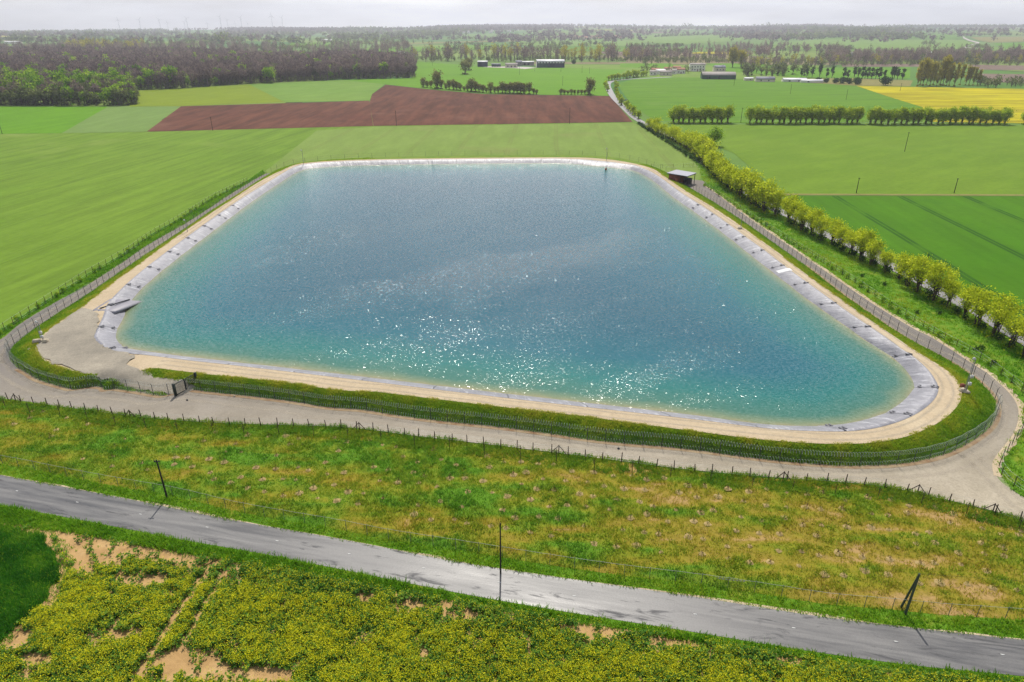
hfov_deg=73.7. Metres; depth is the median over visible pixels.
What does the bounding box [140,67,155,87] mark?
leafing tree
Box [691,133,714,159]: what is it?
roadside tree
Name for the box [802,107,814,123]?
field tree
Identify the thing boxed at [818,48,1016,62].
valley trees
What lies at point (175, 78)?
bare tree
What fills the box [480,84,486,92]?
hedge tree
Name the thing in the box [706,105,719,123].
field tree
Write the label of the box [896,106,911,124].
field tree
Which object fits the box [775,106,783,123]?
field tree
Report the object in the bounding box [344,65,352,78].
bare tree
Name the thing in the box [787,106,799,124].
field tree
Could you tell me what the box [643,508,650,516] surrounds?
mulched sapling
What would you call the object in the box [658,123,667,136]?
roadside tree
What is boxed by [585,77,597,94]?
hedge tree
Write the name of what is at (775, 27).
distant woods
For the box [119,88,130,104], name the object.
budding tree
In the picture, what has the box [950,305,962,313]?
shrub
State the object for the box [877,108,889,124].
field tree
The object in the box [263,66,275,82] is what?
leafing tree
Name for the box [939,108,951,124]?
field tree
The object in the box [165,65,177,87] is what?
leafing tree
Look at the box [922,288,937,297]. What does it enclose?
shrub
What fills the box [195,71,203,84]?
bare tree
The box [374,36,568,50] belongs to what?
valley trees
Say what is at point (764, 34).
distant woods
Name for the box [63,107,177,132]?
pale field
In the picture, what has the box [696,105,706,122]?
field tree
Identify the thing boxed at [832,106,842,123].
field tree
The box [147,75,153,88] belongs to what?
bare tree
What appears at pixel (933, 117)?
field tree
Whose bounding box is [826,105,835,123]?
field tree
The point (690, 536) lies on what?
mulched sapling
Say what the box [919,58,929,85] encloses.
poplar
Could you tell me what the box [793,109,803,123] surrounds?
field tree
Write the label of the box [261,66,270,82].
leafing tree
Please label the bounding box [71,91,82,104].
budding tree
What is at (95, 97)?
budding tree
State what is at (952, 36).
field
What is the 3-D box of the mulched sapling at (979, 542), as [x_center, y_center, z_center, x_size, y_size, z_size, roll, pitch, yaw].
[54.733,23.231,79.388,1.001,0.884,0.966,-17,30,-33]
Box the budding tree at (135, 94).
[131,91,139,103]
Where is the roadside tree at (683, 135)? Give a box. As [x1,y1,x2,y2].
[680,129,691,148]
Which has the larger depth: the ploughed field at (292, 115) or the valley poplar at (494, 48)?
the valley poplar at (494, 48)
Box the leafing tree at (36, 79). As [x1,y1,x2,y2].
[25,74,43,82]
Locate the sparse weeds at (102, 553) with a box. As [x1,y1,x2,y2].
[13,526,238,570]
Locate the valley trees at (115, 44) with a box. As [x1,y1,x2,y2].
[0,37,186,48]
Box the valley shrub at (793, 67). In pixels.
[790,64,797,74]
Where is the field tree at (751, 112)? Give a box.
[744,106,758,123]
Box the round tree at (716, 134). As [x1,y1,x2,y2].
[706,125,724,142]
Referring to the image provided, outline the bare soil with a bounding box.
[0,524,925,681]
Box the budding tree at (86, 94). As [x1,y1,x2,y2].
[79,90,91,105]
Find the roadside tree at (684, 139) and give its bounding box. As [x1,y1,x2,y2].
[680,132,691,150]
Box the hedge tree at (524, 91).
[520,82,526,93]
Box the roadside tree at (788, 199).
[779,193,803,222]
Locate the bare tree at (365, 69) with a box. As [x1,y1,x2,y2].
[361,64,369,78]
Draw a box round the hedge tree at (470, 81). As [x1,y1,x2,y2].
[467,77,474,91]
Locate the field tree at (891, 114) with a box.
[885,108,896,124]
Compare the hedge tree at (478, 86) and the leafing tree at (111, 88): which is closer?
the leafing tree at (111, 88)
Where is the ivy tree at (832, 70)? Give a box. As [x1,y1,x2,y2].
[831,66,836,77]
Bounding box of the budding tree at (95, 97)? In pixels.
[90,93,99,105]
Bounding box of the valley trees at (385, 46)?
[167,35,410,51]
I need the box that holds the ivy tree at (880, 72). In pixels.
[878,67,882,77]
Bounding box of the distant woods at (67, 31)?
[0,28,185,34]
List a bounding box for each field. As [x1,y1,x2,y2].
[0,107,105,133]
[0,122,700,408]
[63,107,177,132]
[67,33,271,37]
[129,84,282,106]
[147,101,372,131]
[249,80,383,101]
[290,42,352,45]
[348,62,623,95]
[366,45,508,52]
[370,85,631,125]
[393,40,514,44]
[418,56,625,61]
[513,39,645,45]
[523,46,683,51]
[619,77,924,122]
[620,63,673,67]
[625,34,741,43]
[667,124,1023,193]
[706,63,909,77]
[769,39,1007,51]
[789,196,1023,323]
[807,78,912,85]
[821,33,960,38]
[842,63,919,66]
[858,86,1023,122]
[967,64,1023,69]
[971,37,1023,41]
[982,74,1023,82]
[993,42,1023,48]
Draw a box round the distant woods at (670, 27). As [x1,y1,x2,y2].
[580,23,732,28]
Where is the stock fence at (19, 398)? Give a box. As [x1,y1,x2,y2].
[2,392,1023,519]
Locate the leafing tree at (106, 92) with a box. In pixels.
[99,87,114,104]
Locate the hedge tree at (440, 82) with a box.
[438,80,444,88]
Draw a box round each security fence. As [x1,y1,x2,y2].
[4,285,185,395]
[90,174,262,290]
[184,378,1002,465]
[266,150,660,174]
[688,181,999,401]
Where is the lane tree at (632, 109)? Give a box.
[629,106,636,114]
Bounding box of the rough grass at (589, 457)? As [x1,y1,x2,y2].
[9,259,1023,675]
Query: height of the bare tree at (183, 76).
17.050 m
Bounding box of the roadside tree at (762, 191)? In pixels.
[752,177,782,213]
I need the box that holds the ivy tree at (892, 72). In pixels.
[890,66,895,76]
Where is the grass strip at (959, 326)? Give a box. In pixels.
[692,154,1023,496]
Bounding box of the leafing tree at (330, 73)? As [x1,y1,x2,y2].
[328,71,333,79]
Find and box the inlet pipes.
[93,299,140,313]
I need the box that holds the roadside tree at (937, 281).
[920,259,962,303]
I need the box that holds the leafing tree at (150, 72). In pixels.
[144,69,155,88]
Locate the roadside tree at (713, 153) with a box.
[705,147,725,175]
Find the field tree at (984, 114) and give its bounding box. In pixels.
[976,107,988,124]
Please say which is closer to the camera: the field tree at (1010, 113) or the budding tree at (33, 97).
the field tree at (1010, 113)
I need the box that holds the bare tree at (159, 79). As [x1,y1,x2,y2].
[154,71,161,88]
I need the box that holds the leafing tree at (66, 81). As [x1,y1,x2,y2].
[58,75,70,85]
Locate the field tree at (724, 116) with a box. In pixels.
[718,106,727,123]
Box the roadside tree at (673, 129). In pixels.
[670,127,681,142]
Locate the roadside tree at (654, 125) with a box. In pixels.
[652,122,660,130]
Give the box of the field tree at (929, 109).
[922,106,933,123]
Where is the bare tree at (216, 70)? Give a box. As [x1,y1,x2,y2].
[212,68,222,84]
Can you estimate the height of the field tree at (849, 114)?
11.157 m
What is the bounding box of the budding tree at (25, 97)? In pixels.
[20,91,30,105]
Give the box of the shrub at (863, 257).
[858,253,866,261]
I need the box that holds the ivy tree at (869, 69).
[867,67,871,78]
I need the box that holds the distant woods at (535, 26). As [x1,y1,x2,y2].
[414,23,578,30]
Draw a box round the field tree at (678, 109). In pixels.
[675,104,687,123]
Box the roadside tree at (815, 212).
[803,207,829,235]
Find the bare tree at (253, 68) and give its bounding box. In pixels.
[250,67,257,82]
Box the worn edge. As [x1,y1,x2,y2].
[712,189,1023,476]
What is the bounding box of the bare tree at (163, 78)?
[157,71,166,88]
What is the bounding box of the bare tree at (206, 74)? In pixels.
[201,67,210,85]
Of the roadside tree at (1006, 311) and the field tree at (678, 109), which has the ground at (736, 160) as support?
the field tree at (678, 109)
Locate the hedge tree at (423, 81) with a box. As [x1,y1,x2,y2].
[420,76,426,86]
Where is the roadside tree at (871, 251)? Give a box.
[861,238,889,268]
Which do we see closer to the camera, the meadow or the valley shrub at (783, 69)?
the meadow
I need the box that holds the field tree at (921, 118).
[915,107,928,124]
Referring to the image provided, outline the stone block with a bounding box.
[32,338,40,342]
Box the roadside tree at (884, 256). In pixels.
[876,249,899,273]
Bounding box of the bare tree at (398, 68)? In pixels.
[396,62,401,73]
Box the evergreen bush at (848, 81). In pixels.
[845,77,852,83]
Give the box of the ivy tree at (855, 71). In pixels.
[853,66,858,76]
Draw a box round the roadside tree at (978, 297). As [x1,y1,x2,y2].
[963,285,1007,328]
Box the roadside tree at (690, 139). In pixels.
[686,132,703,153]
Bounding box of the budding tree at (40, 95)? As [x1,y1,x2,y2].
[35,91,47,105]
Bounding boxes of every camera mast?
[34,320,43,338]
[963,357,975,393]
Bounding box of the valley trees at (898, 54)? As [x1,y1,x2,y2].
[824,43,1023,63]
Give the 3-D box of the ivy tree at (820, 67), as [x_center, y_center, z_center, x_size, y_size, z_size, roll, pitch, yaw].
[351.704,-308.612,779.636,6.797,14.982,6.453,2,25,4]
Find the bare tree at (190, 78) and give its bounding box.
[187,72,193,84]
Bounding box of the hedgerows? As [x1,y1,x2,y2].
[56,32,1023,56]
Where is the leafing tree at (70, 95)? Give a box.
[59,85,74,105]
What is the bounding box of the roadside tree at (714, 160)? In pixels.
[707,153,727,177]
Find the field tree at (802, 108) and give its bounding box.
[797,106,811,123]
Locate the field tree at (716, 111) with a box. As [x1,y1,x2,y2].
[713,107,725,122]
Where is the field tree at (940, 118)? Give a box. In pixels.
[932,108,947,124]
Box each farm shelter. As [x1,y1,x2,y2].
[491,63,500,66]
[522,61,533,64]
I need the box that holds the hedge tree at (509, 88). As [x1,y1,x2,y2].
[505,82,512,93]
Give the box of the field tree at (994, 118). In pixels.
[991,109,1001,124]
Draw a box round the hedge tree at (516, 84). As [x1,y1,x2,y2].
[513,81,520,93]
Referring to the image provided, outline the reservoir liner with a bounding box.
[94,158,938,430]
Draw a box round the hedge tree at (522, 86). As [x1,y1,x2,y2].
[516,82,523,93]
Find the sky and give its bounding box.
[0,0,1023,30]
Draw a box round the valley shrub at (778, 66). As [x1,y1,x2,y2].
[774,61,781,73]
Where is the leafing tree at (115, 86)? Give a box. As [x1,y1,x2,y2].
[109,84,121,103]
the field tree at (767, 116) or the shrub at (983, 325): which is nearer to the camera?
the shrub at (983, 325)
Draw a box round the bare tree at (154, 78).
[151,74,157,85]
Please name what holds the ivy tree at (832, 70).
on the ground at (736, 160)
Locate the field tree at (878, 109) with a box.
[871,105,884,124]
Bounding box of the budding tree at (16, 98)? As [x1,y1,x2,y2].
[10,92,19,105]
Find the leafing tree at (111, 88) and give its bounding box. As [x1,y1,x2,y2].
[103,87,117,104]
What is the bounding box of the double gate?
[171,372,196,396]
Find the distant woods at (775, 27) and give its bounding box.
[722,23,851,33]
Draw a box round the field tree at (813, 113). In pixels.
[808,104,820,123]
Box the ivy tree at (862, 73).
[860,66,865,76]
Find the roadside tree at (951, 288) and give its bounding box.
[935,278,964,309]
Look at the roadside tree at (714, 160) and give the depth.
268.99 m
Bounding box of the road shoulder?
[3,475,1023,639]
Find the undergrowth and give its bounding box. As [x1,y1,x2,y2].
[3,72,416,103]
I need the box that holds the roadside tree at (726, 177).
[722,166,739,191]
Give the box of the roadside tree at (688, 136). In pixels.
[682,129,698,151]
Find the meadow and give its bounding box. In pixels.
[0,400,1023,619]
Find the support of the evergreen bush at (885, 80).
on the dry field at (870, 82)
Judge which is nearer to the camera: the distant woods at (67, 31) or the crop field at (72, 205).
the crop field at (72, 205)
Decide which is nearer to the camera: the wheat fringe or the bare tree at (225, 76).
the wheat fringe
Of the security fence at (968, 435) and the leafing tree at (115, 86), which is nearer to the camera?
the security fence at (968, 435)
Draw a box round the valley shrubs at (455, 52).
[405,47,655,57]
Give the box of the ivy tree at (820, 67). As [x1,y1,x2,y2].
[818,64,823,76]
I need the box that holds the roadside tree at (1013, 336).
[998,312,1023,347]
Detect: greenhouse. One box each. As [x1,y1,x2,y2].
[781,78,806,81]
[800,79,823,82]
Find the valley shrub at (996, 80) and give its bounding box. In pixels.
[991,76,1001,87]
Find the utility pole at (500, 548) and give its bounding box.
[499,523,501,573]
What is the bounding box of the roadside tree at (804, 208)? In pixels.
[793,202,817,232]
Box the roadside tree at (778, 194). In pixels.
[762,187,790,216]
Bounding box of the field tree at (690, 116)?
[683,108,693,122]
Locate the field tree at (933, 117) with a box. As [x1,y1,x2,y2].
[926,108,941,124]
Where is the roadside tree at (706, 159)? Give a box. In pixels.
[703,151,716,169]
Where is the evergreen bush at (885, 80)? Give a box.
[879,75,892,85]
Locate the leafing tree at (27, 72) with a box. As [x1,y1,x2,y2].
[18,66,43,79]
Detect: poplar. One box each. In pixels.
[423,46,430,56]
[427,44,434,61]
[464,44,470,57]
[490,42,496,55]
[502,42,508,61]
[509,45,518,57]
[553,46,562,58]
[563,45,569,57]
[578,42,585,61]
[596,44,602,56]
[613,45,619,56]
[636,43,644,61]
[650,41,654,57]
[915,59,926,86]
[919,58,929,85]
[922,58,932,85]
[925,60,933,84]
[928,59,938,85]
[932,62,940,84]
[936,67,942,85]
[938,56,947,84]
[941,54,953,85]
[945,66,952,85]
[948,63,955,85]
[953,62,963,85]
[958,64,966,84]
[964,65,971,84]
[968,66,975,84]
[972,67,979,84]
[977,69,983,85]
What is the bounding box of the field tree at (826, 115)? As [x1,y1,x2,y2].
[820,105,830,123]
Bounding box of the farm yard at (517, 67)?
[487,66,534,68]
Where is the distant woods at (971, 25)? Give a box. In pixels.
[879,23,1023,27]
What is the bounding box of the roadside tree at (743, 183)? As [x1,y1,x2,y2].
[734,168,763,201]
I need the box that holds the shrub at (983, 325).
[977,322,986,329]
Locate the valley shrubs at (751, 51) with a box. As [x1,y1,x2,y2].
[643,48,823,57]
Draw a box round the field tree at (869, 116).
[865,108,878,124]
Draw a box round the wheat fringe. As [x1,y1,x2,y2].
[0,512,74,645]
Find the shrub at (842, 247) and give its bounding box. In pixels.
[837,244,848,250]
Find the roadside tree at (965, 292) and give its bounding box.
[955,283,985,319]
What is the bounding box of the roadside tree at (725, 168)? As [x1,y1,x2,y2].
[717,163,737,188]
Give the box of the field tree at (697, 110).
[690,106,702,122]
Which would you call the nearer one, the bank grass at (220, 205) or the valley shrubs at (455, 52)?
the bank grass at (220, 205)
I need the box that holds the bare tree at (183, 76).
[178,69,185,85]
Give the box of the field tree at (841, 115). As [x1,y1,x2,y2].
[835,105,847,123]
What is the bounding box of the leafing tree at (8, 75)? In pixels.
[0,72,11,78]
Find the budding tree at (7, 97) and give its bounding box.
[2,91,13,104]
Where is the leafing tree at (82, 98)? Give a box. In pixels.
[78,92,88,105]
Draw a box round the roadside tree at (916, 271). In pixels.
[903,253,946,294]
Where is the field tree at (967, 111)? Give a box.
[958,104,974,123]
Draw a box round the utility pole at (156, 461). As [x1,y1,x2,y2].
[154,460,167,496]
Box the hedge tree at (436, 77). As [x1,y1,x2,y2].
[429,69,442,88]
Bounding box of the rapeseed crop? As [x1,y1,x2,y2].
[0,524,1023,681]
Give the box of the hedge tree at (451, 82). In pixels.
[449,79,455,89]
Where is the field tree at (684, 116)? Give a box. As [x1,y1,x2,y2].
[679,104,689,123]
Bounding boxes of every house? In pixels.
[505,63,517,67]
[516,60,521,65]
[650,70,656,74]
[660,70,672,75]
[676,68,685,73]
[689,62,705,70]
[713,64,725,70]
[754,76,774,81]
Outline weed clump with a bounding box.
[972,344,985,350]
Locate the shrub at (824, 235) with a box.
[816,233,826,240]
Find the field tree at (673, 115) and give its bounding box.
[666,105,679,122]
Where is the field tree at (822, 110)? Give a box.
[815,105,828,123]
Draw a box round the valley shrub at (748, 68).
[745,65,752,76]
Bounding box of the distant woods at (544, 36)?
[473,28,651,42]
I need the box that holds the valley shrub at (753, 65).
[750,62,755,74]
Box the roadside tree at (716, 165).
[710,161,720,179]
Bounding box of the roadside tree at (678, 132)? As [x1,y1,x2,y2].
[674,131,682,143]
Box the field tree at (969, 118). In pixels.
[963,107,977,123]
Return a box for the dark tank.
[683,177,691,184]
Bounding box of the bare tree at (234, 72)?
[230,68,237,80]
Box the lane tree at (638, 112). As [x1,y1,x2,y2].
[636,110,641,118]
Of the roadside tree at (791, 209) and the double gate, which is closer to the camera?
the double gate
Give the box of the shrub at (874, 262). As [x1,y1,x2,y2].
[871,256,879,265]
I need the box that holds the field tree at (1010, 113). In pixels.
[1001,106,1016,124]
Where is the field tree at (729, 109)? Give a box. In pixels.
[722,103,735,123]
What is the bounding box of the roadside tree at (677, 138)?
[674,133,681,145]
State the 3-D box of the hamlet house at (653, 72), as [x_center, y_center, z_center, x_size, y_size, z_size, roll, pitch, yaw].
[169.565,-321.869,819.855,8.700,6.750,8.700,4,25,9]
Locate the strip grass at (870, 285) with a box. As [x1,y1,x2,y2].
[691,152,1023,495]
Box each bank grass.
[9,255,996,466]
[127,226,190,266]
[185,157,376,227]
[640,164,802,262]
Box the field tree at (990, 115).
[982,106,994,124]
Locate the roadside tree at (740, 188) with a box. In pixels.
[727,163,759,197]
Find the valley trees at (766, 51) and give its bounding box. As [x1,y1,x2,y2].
[625,38,844,60]
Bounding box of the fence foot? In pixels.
[14,265,1001,468]
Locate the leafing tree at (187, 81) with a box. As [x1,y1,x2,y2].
[184,75,191,87]
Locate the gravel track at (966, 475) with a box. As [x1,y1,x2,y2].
[0,173,1023,518]
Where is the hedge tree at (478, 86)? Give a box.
[475,83,481,91]
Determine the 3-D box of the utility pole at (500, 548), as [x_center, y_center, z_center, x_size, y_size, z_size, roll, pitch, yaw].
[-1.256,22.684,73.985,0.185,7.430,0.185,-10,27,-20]
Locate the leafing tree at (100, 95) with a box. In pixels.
[98,91,105,104]
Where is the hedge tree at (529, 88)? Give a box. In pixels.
[525,82,533,93]
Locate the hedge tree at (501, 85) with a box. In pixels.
[499,81,504,92]
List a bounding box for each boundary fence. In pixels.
[0,179,246,329]
[705,183,1023,392]
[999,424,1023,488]
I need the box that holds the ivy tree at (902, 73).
[901,68,906,79]
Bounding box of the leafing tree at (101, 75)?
[95,73,106,80]
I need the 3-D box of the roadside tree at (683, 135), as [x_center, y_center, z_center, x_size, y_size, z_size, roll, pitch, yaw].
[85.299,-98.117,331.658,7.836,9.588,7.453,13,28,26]
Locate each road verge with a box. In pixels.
[0,465,1023,638]
[0,512,1023,681]
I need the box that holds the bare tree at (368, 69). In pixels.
[367,63,372,73]
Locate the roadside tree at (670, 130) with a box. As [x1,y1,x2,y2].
[668,125,680,140]
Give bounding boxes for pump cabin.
[667,170,695,184]
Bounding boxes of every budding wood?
[0,46,417,103]
[0,66,132,105]
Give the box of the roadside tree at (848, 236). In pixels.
[841,228,865,254]
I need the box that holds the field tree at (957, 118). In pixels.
[952,108,964,124]
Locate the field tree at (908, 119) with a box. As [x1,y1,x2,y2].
[903,109,913,124]
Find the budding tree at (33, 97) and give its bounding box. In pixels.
[29,91,40,105]
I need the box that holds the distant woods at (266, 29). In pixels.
[211,26,353,34]
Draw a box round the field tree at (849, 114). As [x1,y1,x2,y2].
[842,105,855,123]
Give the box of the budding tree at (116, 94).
[110,87,121,104]
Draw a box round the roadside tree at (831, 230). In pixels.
[821,216,848,244]
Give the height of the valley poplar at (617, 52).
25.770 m
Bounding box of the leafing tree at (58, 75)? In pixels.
[50,68,66,82]
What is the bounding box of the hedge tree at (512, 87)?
[509,82,515,93]
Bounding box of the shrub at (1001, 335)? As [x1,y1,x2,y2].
[991,331,1004,339]
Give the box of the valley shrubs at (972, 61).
[742,55,1023,65]
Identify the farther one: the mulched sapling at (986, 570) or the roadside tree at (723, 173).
the roadside tree at (723, 173)
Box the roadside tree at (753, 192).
[747,183,765,209]
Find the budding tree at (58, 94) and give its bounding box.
[55,91,63,105]
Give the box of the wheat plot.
[0,525,59,633]
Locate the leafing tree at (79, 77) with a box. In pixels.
[74,71,85,83]
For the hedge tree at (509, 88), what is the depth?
597.53 m
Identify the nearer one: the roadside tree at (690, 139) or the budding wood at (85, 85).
the roadside tree at (690, 139)
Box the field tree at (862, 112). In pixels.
[854,106,865,123]
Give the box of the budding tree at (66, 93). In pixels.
[60,88,70,105]
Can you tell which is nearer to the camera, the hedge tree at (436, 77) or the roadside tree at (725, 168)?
the roadside tree at (725, 168)
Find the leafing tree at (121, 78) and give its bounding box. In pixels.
[111,75,124,82]
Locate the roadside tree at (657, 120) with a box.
[650,117,662,130]
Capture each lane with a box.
[606,77,1023,345]
[963,36,979,47]
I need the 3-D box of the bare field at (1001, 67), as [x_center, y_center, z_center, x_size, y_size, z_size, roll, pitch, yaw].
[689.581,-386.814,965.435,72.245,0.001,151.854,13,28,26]
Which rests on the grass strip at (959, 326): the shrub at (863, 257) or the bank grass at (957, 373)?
the shrub at (863, 257)
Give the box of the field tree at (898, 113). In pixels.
[891,108,904,124]
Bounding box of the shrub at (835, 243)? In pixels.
[831,240,841,246]
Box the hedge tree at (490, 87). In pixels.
[487,82,493,92]
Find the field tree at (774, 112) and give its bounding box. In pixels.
[765,104,779,124]
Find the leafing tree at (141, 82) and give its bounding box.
[135,76,144,89]
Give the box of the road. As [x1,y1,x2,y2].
[0,475,1023,675]
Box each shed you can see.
[477,61,487,66]
[743,77,753,80]
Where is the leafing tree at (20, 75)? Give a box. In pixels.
[13,72,30,81]
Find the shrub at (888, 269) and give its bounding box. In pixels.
[880,264,894,272]
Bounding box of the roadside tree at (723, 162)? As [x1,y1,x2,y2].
[712,157,735,182]
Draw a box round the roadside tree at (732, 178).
[727,167,751,193]
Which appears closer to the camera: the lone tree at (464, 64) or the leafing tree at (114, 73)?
the leafing tree at (114, 73)
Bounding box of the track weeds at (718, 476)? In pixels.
[0,395,1023,531]
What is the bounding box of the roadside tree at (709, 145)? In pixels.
[696,138,720,165]
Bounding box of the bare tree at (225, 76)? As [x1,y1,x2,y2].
[222,71,228,82]
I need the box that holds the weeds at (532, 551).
[0,455,1023,618]
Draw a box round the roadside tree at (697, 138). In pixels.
[692,133,707,155]
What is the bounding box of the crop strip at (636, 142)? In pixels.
[265,123,702,179]
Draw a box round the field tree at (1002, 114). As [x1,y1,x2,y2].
[995,109,1008,124]
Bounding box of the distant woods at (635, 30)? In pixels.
[0,23,1023,42]
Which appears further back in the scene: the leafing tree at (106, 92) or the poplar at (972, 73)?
the poplar at (972, 73)
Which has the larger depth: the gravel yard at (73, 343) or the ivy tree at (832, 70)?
the ivy tree at (832, 70)
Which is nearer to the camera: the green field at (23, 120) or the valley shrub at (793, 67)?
the green field at (23, 120)
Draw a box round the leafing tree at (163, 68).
[156,65,169,75]
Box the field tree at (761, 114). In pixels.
[756,106,767,123]
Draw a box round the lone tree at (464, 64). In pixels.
[459,59,471,73]
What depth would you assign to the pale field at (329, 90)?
628.51 m
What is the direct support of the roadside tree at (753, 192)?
on the grass strip at (959, 326)
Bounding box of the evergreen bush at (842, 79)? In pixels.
[838,76,845,83]
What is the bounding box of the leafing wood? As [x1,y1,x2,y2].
[0,44,394,104]
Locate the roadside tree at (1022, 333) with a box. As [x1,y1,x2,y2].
[1006,317,1023,357]
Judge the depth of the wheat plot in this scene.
74.56 m
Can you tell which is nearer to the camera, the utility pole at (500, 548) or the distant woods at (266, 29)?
the utility pole at (500, 548)
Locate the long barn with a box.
[700,72,735,78]
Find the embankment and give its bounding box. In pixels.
[9,155,996,465]
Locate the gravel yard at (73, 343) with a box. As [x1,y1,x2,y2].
[36,308,194,394]
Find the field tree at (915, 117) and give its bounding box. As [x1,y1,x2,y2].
[909,107,924,124]
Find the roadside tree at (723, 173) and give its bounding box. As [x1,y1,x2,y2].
[716,164,732,185]
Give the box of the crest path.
[35,157,961,443]
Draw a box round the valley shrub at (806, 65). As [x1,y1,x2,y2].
[802,63,808,75]
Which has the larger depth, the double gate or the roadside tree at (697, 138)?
the roadside tree at (697, 138)
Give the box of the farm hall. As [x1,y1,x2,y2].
[536,59,564,67]
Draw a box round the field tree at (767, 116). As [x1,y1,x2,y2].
[763,109,770,123]
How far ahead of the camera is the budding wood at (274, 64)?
750.58 m
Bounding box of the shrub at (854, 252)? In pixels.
[848,248,857,255]
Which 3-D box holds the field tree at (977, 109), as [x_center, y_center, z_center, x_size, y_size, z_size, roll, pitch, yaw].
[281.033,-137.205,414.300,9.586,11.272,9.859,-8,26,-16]
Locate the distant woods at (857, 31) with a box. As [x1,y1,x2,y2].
[771,24,933,39]
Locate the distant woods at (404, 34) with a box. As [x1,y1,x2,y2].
[320,24,483,39]
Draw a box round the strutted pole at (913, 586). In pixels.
[900,573,920,614]
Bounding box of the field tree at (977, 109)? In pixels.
[971,105,981,124]
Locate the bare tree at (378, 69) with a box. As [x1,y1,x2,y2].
[375,64,381,78]
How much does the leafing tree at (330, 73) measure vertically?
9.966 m
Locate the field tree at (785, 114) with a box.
[779,105,796,123]
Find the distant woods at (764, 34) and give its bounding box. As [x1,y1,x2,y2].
[716,27,797,39]
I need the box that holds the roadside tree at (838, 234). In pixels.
[831,225,852,250]
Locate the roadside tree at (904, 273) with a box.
[895,254,921,286]
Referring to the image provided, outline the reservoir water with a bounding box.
[116,163,914,425]
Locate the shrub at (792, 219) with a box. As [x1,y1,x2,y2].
[786,217,795,224]
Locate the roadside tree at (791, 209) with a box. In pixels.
[785,199,807,226]
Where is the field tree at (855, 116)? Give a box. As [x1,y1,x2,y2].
[850,107,859,123]
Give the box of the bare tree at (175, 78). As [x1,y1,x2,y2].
[170,70,179,86]
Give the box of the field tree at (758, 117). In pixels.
[751,104,763,123]
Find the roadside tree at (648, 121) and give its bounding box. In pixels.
[645,117,652,130]
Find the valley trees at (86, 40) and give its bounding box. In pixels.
[64,36,144,47]
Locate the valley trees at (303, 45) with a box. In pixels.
[0,35,397,50]
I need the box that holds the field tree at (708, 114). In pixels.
[701,104,711,123]
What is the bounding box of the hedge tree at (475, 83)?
[470,80,477,91]
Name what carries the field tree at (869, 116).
on the ground at (736, 160)
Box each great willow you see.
[726,45,738,66]
[737,49,748,66]
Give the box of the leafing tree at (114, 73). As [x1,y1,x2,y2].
[107,68,120,79]
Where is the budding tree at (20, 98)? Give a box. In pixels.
[13,90,24,104]
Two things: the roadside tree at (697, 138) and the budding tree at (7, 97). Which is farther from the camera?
the budding tree at (7, 97)
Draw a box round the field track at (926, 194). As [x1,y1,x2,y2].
[784,194,1023,195]
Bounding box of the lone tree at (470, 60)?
[464,57,474,69]
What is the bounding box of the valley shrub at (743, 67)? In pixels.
[740,62,748,74]
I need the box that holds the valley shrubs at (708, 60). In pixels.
[636,54,756,62]
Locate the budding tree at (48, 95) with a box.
[42,90,55,105]
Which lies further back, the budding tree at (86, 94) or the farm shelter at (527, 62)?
the farm shelter at (527, 62)
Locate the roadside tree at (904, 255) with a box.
[888,251,912,280]
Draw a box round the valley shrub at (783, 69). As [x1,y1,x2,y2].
[781,67,788,75]
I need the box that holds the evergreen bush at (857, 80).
[850,77,861,83]
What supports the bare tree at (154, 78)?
on the ground at (736, 160)
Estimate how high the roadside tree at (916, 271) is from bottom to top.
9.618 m
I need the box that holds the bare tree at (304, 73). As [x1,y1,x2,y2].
[300,65,306,79]
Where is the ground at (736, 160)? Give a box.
[0,26,1023,253]
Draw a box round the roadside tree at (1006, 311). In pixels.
[976,291,1023,338]
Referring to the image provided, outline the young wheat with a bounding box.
[0,521,63,640]
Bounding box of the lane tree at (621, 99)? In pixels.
[617,96,623,104]
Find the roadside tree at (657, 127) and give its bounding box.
[653,125,660,132]
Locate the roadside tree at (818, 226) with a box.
[809,214,833,240]
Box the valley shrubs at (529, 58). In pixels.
[414,53,655,61]
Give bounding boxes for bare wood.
[0,44,418,63]
[0,55,415,104]
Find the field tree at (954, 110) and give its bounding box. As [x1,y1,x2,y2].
[944,106,960,123]
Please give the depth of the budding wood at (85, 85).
520.66 m
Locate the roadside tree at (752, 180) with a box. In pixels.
[741,173,769,204]
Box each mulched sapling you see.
[309,483,316,489]
[333,495,340,502]
[503,492,511,498]
[511,514,518,519]
[576,489,582,496]
[620,485,627,490]
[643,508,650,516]
[684,531,692,539]
[689,517,697,523]
[704,519,711,525]
[714,492,722,498]
[723,484,731,490]
[765,559,773,563]
[776,531,783,535]
[819,570,829,577]
[834,548,843,556]
[839,571,847,577]
[858,553,865,559]
[861,566,869,574]
[867,522,874,529]
[884,570,892,577]
[885,556,893,561]
[915,556,924,565]
[930,558,938,564]
[934,578,944,586]
[976,538,985,545]
[982,567,991,573]
[988,584,997,590]
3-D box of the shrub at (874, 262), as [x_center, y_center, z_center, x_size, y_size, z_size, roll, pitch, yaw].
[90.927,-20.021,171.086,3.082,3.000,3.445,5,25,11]
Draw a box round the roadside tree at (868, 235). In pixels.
[849,226,885,261]

